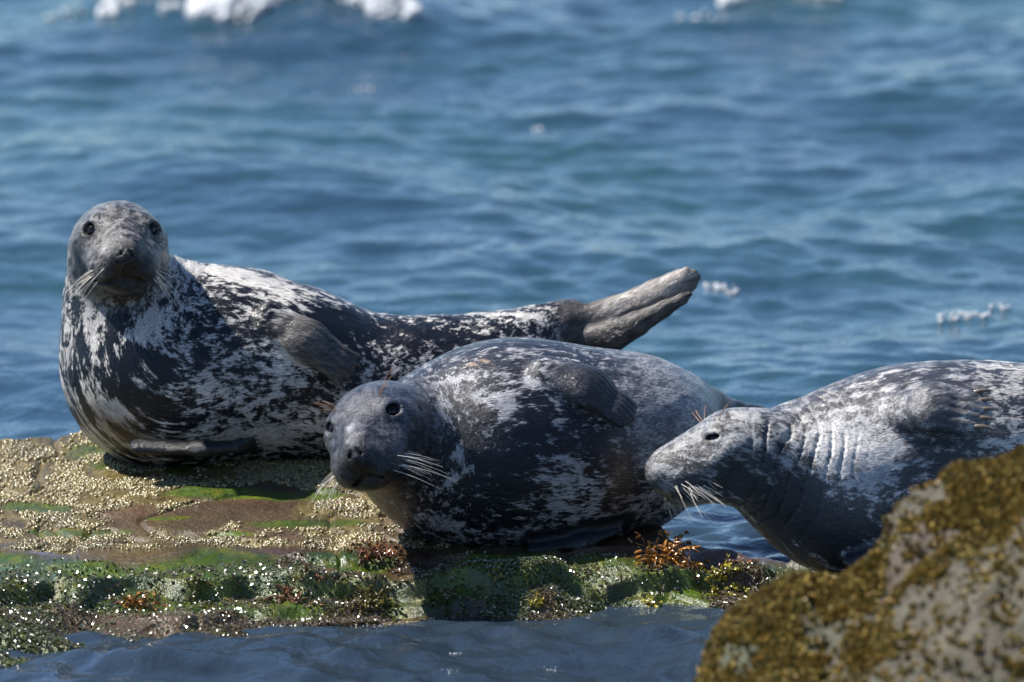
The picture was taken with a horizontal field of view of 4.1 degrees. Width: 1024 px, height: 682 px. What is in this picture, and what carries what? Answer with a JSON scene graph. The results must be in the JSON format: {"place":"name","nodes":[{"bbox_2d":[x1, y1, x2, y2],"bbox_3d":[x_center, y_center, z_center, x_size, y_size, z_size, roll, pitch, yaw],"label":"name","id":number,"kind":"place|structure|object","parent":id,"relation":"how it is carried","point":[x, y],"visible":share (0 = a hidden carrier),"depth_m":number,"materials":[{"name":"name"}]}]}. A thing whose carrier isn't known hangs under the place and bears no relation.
{"place":"outdoors","nodes":[
{"label":"outdoors","id":0,"kind":"place"},
{"bbox_2d":[0,0,1023,681],"bbox_3d":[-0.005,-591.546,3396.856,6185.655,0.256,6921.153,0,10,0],"label":"sea","id":1,"kind":"structure","parent":0,"point":[832,190],"depth_m":44.80,"materials":[{"name":"liquid"}]},
{"bbox_2d":[0,433,832,666],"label":"rock ledge","id":2,"kind":"object","parent":1,"relation":"in","point":[260,506],"visible":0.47,"depth_m":38.08,"materials":[{"name":"green stone"}]},
{"bbox_2d":[110,590,166,612],"bbox_3d":[-0.986,0.700,37.733,0.170,0.090,0.224,0,10,0],"label":"seaweed clump","id":3,"kind":"object","parent":2,"relation":"on","point":[131,601],"visible":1,"depth_m":37.71,"materials":[{"name":"brown plant"}]},
{"bbox_2d":[182,573,212,600],"bbox_3d":[-0.846,0.663,37.871,0.103,0.083,0.065,-10,14,-43],"label":"seaweed clump","id":4,"kind":"object","parent":2,"relation":"on","point":[208,584],"visible":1,"depth_m":37.87,"materials":[{"name":"green plant"}]},
{"bbox_2d":[0,430,450,554],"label":"barnacles","id":5,"kind":"object","parent":2,"relation":"on","point":[289,467],"visible":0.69,"depth_m":38.76},
{"bbox_2d":[263,562,323,605],"bbox_3d":[-0.564,0.655,37.919,0.162,0.130,0.180,3,11,18],"label":"seaweed clump","id":6,"kind":"object","parent":2,"relation":"on","point":[296,598],"visible":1,"depth_m":37.90,"materials":[{"name":"brown plant"}]},
{"bbox_2d":[336,584,399,617],"bbox_3d":[-0.389,0.700,37.879,0.184,0.099,0.135,0,10,0],"label":"seaweed clump","id":7,"kind":"object","parent":2,"relation":"on","point":[380,602],"visible":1,"depth_m":37.87,"materials":[{"name":"plant"}]},
{"bbox_2d":[346,537,403,573],"bbox_3d":[-0.369,0.574,38.110,0.158,0.100,0.178,0,10,0],"label":"seaweed clump","id":8,"kind":"object","parent":2,"relation":"on","point":[374,552],"visible":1,"depth_m":38.10,"materials":[{"name":"brown plant"}]},
{"bbox_2d":[59,200,700,467],"bbox_3d":[-0.362,-0.015,39.046,1.767,0.775,0.681,0,10,0],"label":"grey seal","id":9,"kind":"object","parent":2,"relation":"on","point":[166,359],"visible":0.9,"depth_m":38.91,"materials":[{"name":"black"}]},
{"bbox_2d":[0,550,819,667],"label":"wet weed turf","id":10,"kind":"structure","parent":2,"relation":"on","point":[543,614],"depth_m":37.86,"materials":[{"name":"green plant"}]},
{"bbox_2d":[425,583,489,618],"bbox_3d":[-0.153,0.709,37.876,0.190,0.124,0.131,0,10,0],"label":"seaweed clump","id":11,"kind":"object","parent":2,"relation":"on","point":[448,596],"visible":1,"depth_m":37.87,"materials":[{"name":"green plant"}]},
{"bbox_2d":[487,561,503,580],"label":"seaweed clump","id":12,"kind":"object","parent":2,"relation":"on","point":[499,575],"visible":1,"depth_m":37.90,"materials":[{"name":"green plant"}]},
{"bbox_2d":[306,337,763,550],"bbox_3d":[0.127,0.286,38.387,1.706,0.609,0.658,-7,12,-34],"label":"grey seal","id":13,"kind":"object","parent":2,"relation":"on","point":[535,444],"visible":0.9,"depth_m":38.09,"materials":[{"name":"black"}]},
{"bbox_2d":[528,590,544,609],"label":"seaweed clump","id":14,"kind":"object","parent":2,"relation":"on","point":[539,600],"visible":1,"depth_m":37.84,"materials":[{"name":"plant"}]},
{"bbox_2d":[639,592,662,607],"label":"seaweed clump","id":15,"kind":"object","parent":2,"relation":"on","point":[653,603],"visible":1,"depth_m":37.91,"materials":[{"name":"yellow plant"}]},
{"bbox_2d":[628,529,709,578],"bbox_3d":[0.422,0.577,38.088,0.242,0.146,0.245,0,10,0],"label":"seaweed clump","id":16,"kind":"object","parent":2,"relation":"on","point":[680,559],"visible":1,"depth_m":38.05,"materials":[{"name":"orange plant"}]},
{"bbox_2d":[700,553,751,597],"bbox_3d":[0.559,0.640,38.011,0.153,0.134,0.144,8,13,39],"label":"seaweed clump","id":17,"kind":"object","parent":2,"relation":"on","point":[727,587],"visible":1,"depth_m":38.02,"materials":[{"name":"yellow plant"}]},
{"bbox_2d":[718,558,757,567],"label":"seaweed clump","id":18,"kind":"object","parent":2,"relation":"on","point":[735,561],"visible":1,"depth_m":38.09,"materials":[{"name":"plant"}]},
{"bbox_2d":[645,360,1023,575],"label":"grey seal","id":19,"kind":"object","parent":2,"relation":"on","point":[824,479],"visible":0.91,"depth_m":37.55,"materials":[{"name":"silver fur"}]},
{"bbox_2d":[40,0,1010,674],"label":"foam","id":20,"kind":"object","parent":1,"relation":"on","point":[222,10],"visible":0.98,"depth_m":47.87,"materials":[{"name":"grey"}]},
{"bbox_2d":[718,474,1023,681],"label":"boulder","id":21,"kind":"object","parent":1,"relation":"in","point":[995,635],"visible":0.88,"depth_m":34.31,"materials":[{"name":"grey stone"}]},
{"bbox_2d":[693,444,1023,681],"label":"short wrack","id":22,"kind":"object","parent":21,"relation":"on","point":[782,656],"visible":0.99,"depth_m":34.61,"materials":[{"name":"brown plant"}]}
]}

